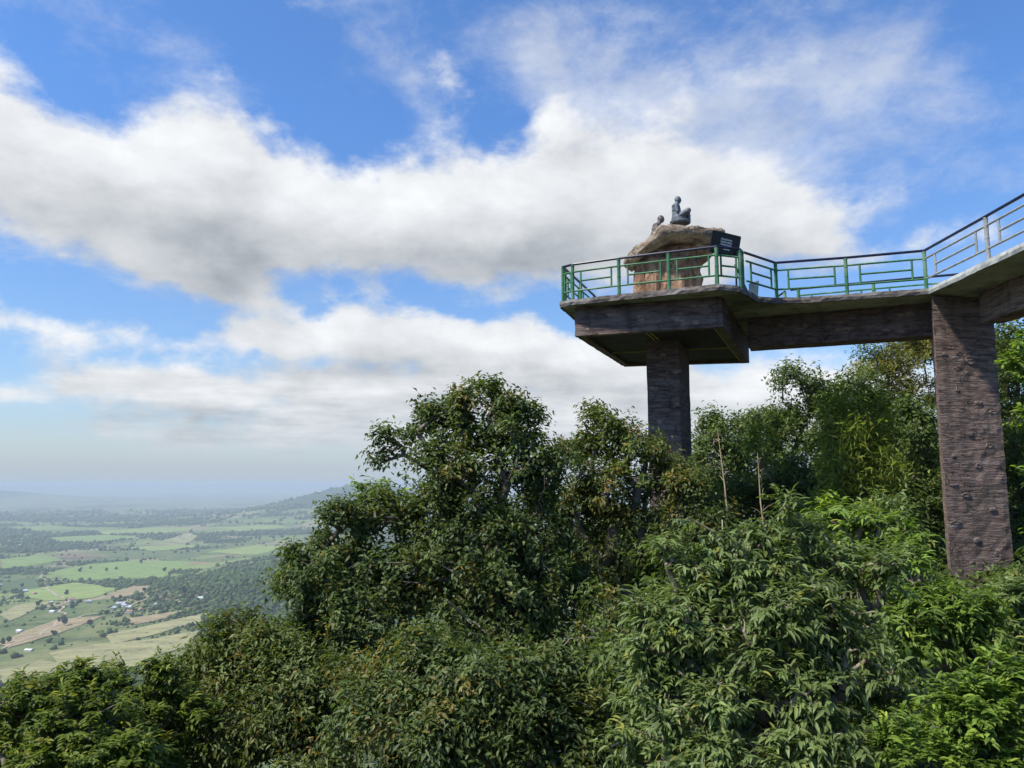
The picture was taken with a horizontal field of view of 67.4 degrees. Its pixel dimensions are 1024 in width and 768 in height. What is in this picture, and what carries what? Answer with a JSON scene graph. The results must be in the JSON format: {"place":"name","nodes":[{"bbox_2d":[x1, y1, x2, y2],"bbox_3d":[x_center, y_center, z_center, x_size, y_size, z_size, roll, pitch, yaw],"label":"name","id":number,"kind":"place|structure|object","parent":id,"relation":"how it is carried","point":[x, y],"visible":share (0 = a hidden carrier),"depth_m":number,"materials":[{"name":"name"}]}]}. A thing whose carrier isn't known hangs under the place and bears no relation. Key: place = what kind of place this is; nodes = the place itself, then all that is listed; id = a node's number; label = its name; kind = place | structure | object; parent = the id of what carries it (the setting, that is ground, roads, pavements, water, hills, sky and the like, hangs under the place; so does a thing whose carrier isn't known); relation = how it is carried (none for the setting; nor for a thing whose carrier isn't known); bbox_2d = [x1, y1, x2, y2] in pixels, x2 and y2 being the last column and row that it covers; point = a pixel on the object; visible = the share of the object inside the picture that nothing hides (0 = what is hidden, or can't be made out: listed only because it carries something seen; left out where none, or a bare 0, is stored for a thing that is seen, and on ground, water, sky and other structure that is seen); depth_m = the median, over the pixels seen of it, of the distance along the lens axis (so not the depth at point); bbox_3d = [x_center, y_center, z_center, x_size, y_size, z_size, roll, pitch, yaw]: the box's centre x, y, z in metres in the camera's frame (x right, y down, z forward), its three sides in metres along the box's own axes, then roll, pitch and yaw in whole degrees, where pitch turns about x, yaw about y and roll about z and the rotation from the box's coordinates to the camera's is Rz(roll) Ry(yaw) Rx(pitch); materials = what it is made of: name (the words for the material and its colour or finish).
{"place":"outdoors","nodes":[
{"label":"outdoors","id":0,"kind":"place"},
{"bbox_2d":[0,601,48,619],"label":"field","id":1,"kind":"structure","parent":0,"point":[16,611],"depth_m":1999.94,"materials":[{"name":"plant"}]},
{"bbox_2d":[0,555,61,567],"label":"field","id":2,"kind":"structure","parent":0,"point":[25,561],"depth_m":3487.50,"materials":[{"name":"green plant"}]},
{"bbox_2d":[0,660,68,682],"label":"field","id":3,"kind":"structure","parent":0,"point":[39,666],"depth_m":1345.47,"materials":[{"name":"plant"}]},
{"bbox_2d":[8,525,81,530],"bbox_3d":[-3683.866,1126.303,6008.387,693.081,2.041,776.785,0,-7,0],"label":"field","id":4,"kind":"structure","parent":0,"point":[46,527],"depth_m":6072.88,"materials":[{"name":"green plant"}]},
{"bbox_2d":[0,615,104,647],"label":"field","id":5,"kind":"structure","parent":0,"point":[59,628],"depth_m":1675.19,"materials":[{"name":"brown soil"}]},
{"bbox_2d":[61,617,67,623],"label":"tree","id":6,"kind":"object","parent":5,"relation":"on","point":[64,620],"visible":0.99,"depth_m":1704.03,"materials":[{"name":"green plant"}]},
{"bbox_2d":[39,560,70,624],"bbox_3d":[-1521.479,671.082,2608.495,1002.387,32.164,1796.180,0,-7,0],"label":"dirt road","id":7,"kind":"structure","parent":0,"point":[59,610],"depth_m":2225.98,"materials":[{"name":"beige soil"}]},
{"bbox_2d":[23,582,114,599],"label":"field","id":8,"kind":"structure","parent":0,"point":[79,590],"depth_m":2381.64,"materials":[{"name":"green plant"}]},
{"bbox_2d":[50,535,135,541],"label":"field","id":9,"kind":"structure","parent":0,"point":[91,538],"depth_m":4920.39,"materials":[{"name":"green plant"}]},
{"bbox_2d":[1,598,188,648],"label":"dirt road","id":10,"kind":"structure","parent":0,"point":[41,632],"depth_m":1666.42,"materials":[{"name":"brown soil"}]},
{"bbox_2d":[49,630,198,671],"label":"field","id":11,"kind":"structure","parent":0,"point":[132,653],"depth_m":1452.44,"materials":[{"name":"plant"}]},
{"bbox_2d":[108,585,149,597],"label":"field","id":12,"kind":"structure","parent":0,"point":[128,591],"depth_m":2218.12,"materials":[{"name":"brown soil"}]},
{"bbox_2d":[47,560,228,580],"bbox_3d":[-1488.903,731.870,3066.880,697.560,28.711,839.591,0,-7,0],"label":"field","id":13,"kind":"structure","parent":0,"point":[132,569],"depth_m":3043.61,"materials":[{"name":"green plant"}]},
{"bbox_2d":[99,528,195,534],"bbox_3d":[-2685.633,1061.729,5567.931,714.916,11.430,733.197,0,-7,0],"label":"field","id":14,"kind":"structure","parent":0,"point":[146,530],"depth_m":5568.39,"materials":[{"name":"green plant"}]},
{"bbox_2d":[119,611,180,623],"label":"field","id":15,"kind":"structure","parent":0,"point":[142,619],"depth_m":1727.64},
{"bbox_2d":[106,612,208,642],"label":"field","id":16,"kind":"structure","parent":0,"point":[141,632],"depth_m":1609.12,"materials":[{"name":"plant"}]},
{"bbox_2d":[122,544,193,550],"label":"field","id":17,"kind":"structure","parent":0,"point":[159,547],"depth_m":4174.80,"materials":[{"name":"green plant"}]},
{"bbox_2d":[162,533,197,543],"bbox_3d":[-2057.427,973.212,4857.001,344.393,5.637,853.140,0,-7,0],"label":"field","id":18,"kind":"structure","parent":0,"point":[188,537],"depth_m":4784.21,"materials":[{"name":"plant"}]},
{"bbox_2d":[176,562,221,566],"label":"field","id":19,"kind":"structure","parent":0,"point":[198,563],"depth_m":3193.36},
{"bbox_2d":[208,545,288,554],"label":"field","id":20,"kind":"structure","parent":0,"point":[253,550],"depth_m":3870.43,"materials":[{"name":"green plant"}]},
{"bbox_2d":[203,525,294,530],"bbox_3d":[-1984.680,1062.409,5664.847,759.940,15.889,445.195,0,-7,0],"label":"field","id":21,"kind":"structure","parent":0,"point":[241,528],"depth_m":5709.93,"materials":[{"name":"green plant"}]},
{"bbox_2d":[0,475,1023,767],"bbox_3d":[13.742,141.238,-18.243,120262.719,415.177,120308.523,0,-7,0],"label":"ground","id":22,"kind":"structure","parent":0,"point":[120,497],"depth_m":5823.49,"materials":[{"name":"green plant"}]},
{"bbox_2d":[0,577,38,592],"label":"field","id":23,"kind":"structure","parent":22,"relation":"on","point":[29,582],"depth_m":2640.38,"materials":[{"name":"green plant"}]},
{"bbox_2d":[0,654,178,767],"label":"leafy bush","id":24,"kind":"object","parent":22,"relation":"on","point":[46,730],"visible":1,"depth_m":7.25,"materials":[{"name":"green plant"}]},
{"bbox_2d":[116,601,125,605],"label":"village house","id":25,"kind":"structure","parent":22,"relation":"on","point":[119,603],"depth_m":1922.52,"materials":[{"name":"paint"}]},
{"bbox_2d":[76,646,224,767],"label":"leafy bush","id":26,"kind":"object","parent":22,"relation":"on","point":[159,672],"visible":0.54,"depth_m":8.52,"materials":[{"name":"green plant"}]},
{"bbox_2d":[141,597,394,767],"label":"broadleaf tree","id":27,"kind":"object","parent":22,"relation":"on","point":[287,695],"visible":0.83,"depth_m":8.99,"materials":[{"name":"green plant"}]},
{"bbox_2d":[0,483,551,767],"bbox_3d":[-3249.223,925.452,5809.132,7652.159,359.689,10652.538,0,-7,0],"label":"distant woods","id":28,"kind":"object","parent":22,"relation":"on","point":[233,576],"visible":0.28,"depth_m":3019.65,"materials":[{"name":"green plant"}]},
{"bbox_2d":[253,487,403,758],"bbox_3d":[-2.729,4.304,11.252,2.662,5.562,1.621,-2,-8,17],"label":"broadleaf tree","id":29,"kind":"object","parent":22,"relation":"on","point":[331,613],"visible":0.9,"depth_m":11.18,"materials":[{"name":"green plant"}]},
{"bbox_2d":[348,475,411,667],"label":"tree","id":30,"kind":"object","parent":22,"relation":"on","point":[359,488],"visible":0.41,"depth_m":14.28,"materials":[{"name":"green plant"}]},
{"bbox_2d":[299,370,612,765],"bbox_3d":[-0.963,3.025,12.670,5.309,6.712,3.923,0,-7,0],"label":"broadleaf tree","id":31,"kind":"object","parent":22,"relation":"on","point":[505,595],"visible":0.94,"depth_m":12.14,"materials":[{"name":"green plant"}]},
{"bbox_2d":[301,574,638,767],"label":"broadleaf shrub","id":32,"kind":"object","parent":22,"relation":"on","point":[540,697],"visible":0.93,"depth_m":7.92,"materials":[{"name":"green plant"}]},
{"bbox_2d":[246,502,751,755],"bbox_3d":[-0.321,4.921,16.212,10.790,5.250,4.692,2,-8,-14],"label":"undergrowth shrub","id":33,"kind":"object","parent":22,"relation":"on","point":[626,540],"visible":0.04,"depth_m":15.97,"materials":[{"name":"green plant"}]},
{"bbox_2d":[546,396,702,622],"bbox_3d":[2.024,3.332,15.108,3.672,6.322,2.315,0,-7,0],"label":"broadleaf tree","id":34,"kind":"object","parent":22,"relation":"on","point":[626,442],"visible":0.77,"depth_m":15.08,"materials":[{"name":"green plant"}]},
{"bbox_2d":[639,456,744,663],"bbox_3d":[3.238,3.540,13.676,1.861,4.493,1.334,0,-7,0],"label":"tree","id":35,"kind":"object","parent":22,"relation":"on","point":[681,485],"visible":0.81,"depth_m":13.69,"materials":[{"name":"green plant"}]},
{"bbox_2d":[366,445,1023,767],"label":"undergrowth","id":36,"kind":"object","parent":22,"relation":"on","point":[942,544],"depth_m":20.51,"materials":[{"name":"green plant"}]},
{"bbox_2d":[714,429,735,615],"bbox_3d":[6.294,4.586,22.105,0.720,6.598,0.572,3,-8,-20],"label":"dry stem","id":37,"kind":"object","parent":22,"relation":"on","point":[725,489],"visible":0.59,"depth_m":22.33,"materials":[{"name":"brown plant"}]},
{"bbox_2d":[691,400,781,524],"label":"evergreen tree","id":38,"kind":"object","parent":22,"relation":"on","point":[707,443],"visible":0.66,"depth_m":35.27,"materials":[{"name":"green plant"}]},
{"bbox_2d":[692,399,820,527],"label":"evergreen tree","id":39,"kind":"object","parent":22,"relation":"on","point":[766,457],"visible":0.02,"depth_m":51.03,"materials":[{"name":"green plant"}]},
{"bbox_2d":[751,453,769,523],"bbox_3d":[7.193,4.853,22.041,0.641,5.739,0.583,7,-10,-44],"label":"dry stem","id":40,"kind":"object","parent":22,"relation":"on","point":[762,515],"visible":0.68,"depth_m":22.25,"materials":[{"name":"brown plant"}]},
{"bbox_2d":[589,482,934,767],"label":"lance leaf shrub","id":41,"kind":"object","parent":22,"relation":"on","point":[790,602],"visible":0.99,"depth_m":5.47,"materials":[{"name":"green plant"}]},
{"bbox_2d":[572,559,992,763],"bbox_3d":[3.036,3.073,8.266,4.820,2.421,1.554,0,-7,-3],"label":"undergrowth shrub","id":42,"kind":"object","parent":22,"relation":"on","point":[612,673],"visible":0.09,"depth_m":8.08,"materials":[{"name":"green plant"}]},
{"bbox_2d":[730,353,850,510],"bbox_3d":[13.996,3.670,37.706,6.616,10.338,4.582,0,-7,0],"label":"evergreen tree","id":43,"kind":"object","parent":22,"relation":"on","point":[784,421],"visible":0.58,"depth_m":37.72,"materials":[{"name":"green plant"}]},
{"bbox_2d":[559,242,1023,650],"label":"viewing platform","id":44,"kind":"structure","parent":22,"relation":"on","point":[667,337],"depth_m":22.29,"materials":[{"name":"concrete"}]},
{"bbox_2d":[561,245,786,300],"bbox_3d":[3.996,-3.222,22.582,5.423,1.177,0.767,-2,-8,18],"label":"platform railing","id":45,"kind":"object","parent":44,"relation":"on","point":[739,269],"visible":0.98,"depth_m":22.27,"materials":[{"name":"green metal"}]},
{"bbox_2d":[624,223,724,292],"bbox_3d":[5.230,-3.641,25.091,3.148,2.738,2.667,0,-7,0],"label":"mushroom rock","id":46,"kind":"object","parent":44,"relation":"on","point":[668,237],"visible":0.72,"depth_m":24.38,"materials":[{"name":"brown stone"}]},
{"bbox_2d":[651,215,664,232],"bbox_3d":[4.982,-5.256,26.164,0.735,1.004,0.795,-2,-8,12],"label":"monk statue","id":47,"kind":"object","parent":46,"relation":"on","point":[660,219],"visible":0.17,"depth_m":26.10,"materials":[{"name":"grey stone"}]},
{"bbox_2d":[670,196,690,225],"bbox_3d":[5.378,-5.569,24.573,0.670,0.916,0.725,-2,-8,12],"label":"monk statue","id":48,"kind":"object","parent":46,"relation":"on","point":[680,217],"visible":1,"depth_m":24.35,"materials":[{"name":"grey stone"}]},
{"bbox_2d":[709,230,746,288],"bbox_3d":[6.679,-3.560,23.362,1.676,2.064,0.138,4,-8,-28],"label":"sign board","id":49,"kind":"object","parent":44,"relation":"on","point":[718,238],"visible":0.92,"depth_m":23.33,"materials":[{"name":"black paint"}]},
{"bbox_2d":[743,249,927,297],"bbox_3d":[9.327,-3.211,22.668,5.212,1.177,1.198,0,-7,2],"label":"walkway railing","id":50,"kind":"object","parent":44,"relation":"on","point":[845,266],"visible":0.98,"depth_m":22.68,"materials":[{"name":"green metal"}]},
{"bbox_2d":[790,273,958,296],"bbox_3d":[12.056,-2.851,25.456,5.286,1.177,0.156,-3,-8,23],"label":"walkway railing","id":51,"kind":"object","parent":44,"relation":"on","point":[873,289],"visible":0.23,"depth_m":25.44,"materials":[{"name":"green metal"}]},
{"bbox_2d":[923,193,1023,278],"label":"walkway railing","id":52,"kind":"object","parent":44,"relation":"on","point":[984,218],"visible":0.97,"depth_m":19.30,"materials":[{"name":"metal"}]},
{"bbox_2d":[694,442,902,578],"bbox_3d":[9.540,5.277,27.582,8.744,6.433,3.881,0,-7,0],"label":"understory tree","id":53,"kind":"object","parent":22,"relation":"on","point":[790,476],"visible":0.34,"depth_m":27.27,"materials":[{"name":"green plant"}]},
{"bbox_2d":[724,416,895,575],"bbox_3d":[9.725,4.323,24.758,5.544,6.666,2.784,0,-7,0],"label":"tree","id":54,"kind":"object","parent":22,"relation":"on","point":[749,448],"visible":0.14,"depth_m":24.89,"materials":[{"name":"green plant"}]},
{"bbox_2d":[799,382,917,606],"bbox_3d":[11.034,3.586,24.304,4.095,7.512,3.700,0,-7,0],"label":"bamboo clump","id":55,"kind":"object","parent":22,"relation":"on","point":[857,459],"visible":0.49,"depth_m":23.87,"materials":[{"name":"green plant"}]},
{"bbox_2d":[787,358,939,482],"bbox_3d":[15.690,3.050,34.000,6.816,8.250,4.215,0,-7,0],"label":"evergreen tree","id":56,"kind":"object","parent":22,"relation":"on","point":[854,384],"visible":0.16,"depth_m":33.53,"materials":[{"name":"green plant"}]},
{"bbox_2d":[845,343,888,389],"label":"slender tree","id":57,"kind":"object","parent":22,"relation":"on","point":[874,353],"visible":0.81,"depth_m":44.57,"materials":[{"name":"green plant"}]},
{"bbox_2d":[802,370,938,460],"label":"evergreen tree","id":58,"kind":"object","parent":22,"relation":"on","point":[851,399],"depth_m":50.38,"materials":[{"name":"green plant"}]},
{"bbox_2d":[846,340,935,457],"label":"spreading tree","id":59,"kind":"object","parent":22,"relation":"on","point":[917,350],"visible":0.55,"depth_m":46.02,"materials":[{"name":"green plant"}]},
{"bbox_2d":[875,386,944,530],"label":"evergreen tree","id":60,"kind":"object","parent":22,"relation":"on","point":[919,425],"visible":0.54,"depth_m":29.43,"materials":[{"name":"green plant"}]},
{"bbox_2d":[800,489,1023,742],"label":"lance leaf shrub","id":61,"kind":"object","parent":22,"relation":"on","point":[954,627],"visible":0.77,"depth_m":6.75,"materials":[{"name":"green plant"}]},
{"bbox_2d":[850,471,1023,614],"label":"lance leaf shrub","id":62,"kind":"object","parent":22,"relation":"on","point":[895,504],"visible":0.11,"depth_m":12.57,"materials":[{"name":"green plant"}]},
{"bbox_2d":[856,642,1023,767],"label":"leafy bush","id":63,"kind":"object","parent":22,"relation":"on","point":[977,719],"visible":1,"depth_m":4.88,"materials":[{"name":"green plant"}]},
{"bbox_2d":[973,570,1023,679],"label":"leafy bush","id":64,"kind":"object","parent":22,"relation":"on","point":[1014,593],"visible":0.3,"depth_m":8.12,"materials":[{"name":"green plant"}]},
{"bbox_2d":[994,329,1023,557],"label":"tree","id":65,"kind":"object","parent":22,"relation":"on","point":[1014,363],"visible":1,"depth_m":11.09,"materials":[{"name":"green plant"}]},
{"bbox_2d":[994,322,1023,470],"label":"evergreen tree","id":66,"kind":"object","parent":22,"relation":"on","point":[999,338],"visible":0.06,"depth_m":36.05,"materials":[{"name":"green plant"}]},
{"bbox_2d":[995,317,1023,538],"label":"evergreen tree","id":67,"kind":"object","parent":22,"relation":"on","point":[1014,454],"visible":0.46,"depth_m":25.83,"materials":[{"name":"green plant"}]},
{"bbox_2d":[0,0,1023,484],"label":"sky","id":68,"kind":"structure","parent":0,"point":[238,238],"materials":[{"name":"blue"}]},
{"bbox_2d":[749,280,758,295],"bbox_3d":[7.818,-2.836,24.901,0.371,0.999,0.897,-1,-7,10],"label":"stone panel","id":69,"kind":"object","parent":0,"point":[753,288],"visible":0.44,"depth_m":24.66,"materials":[{"name":"stone"}]}
]}

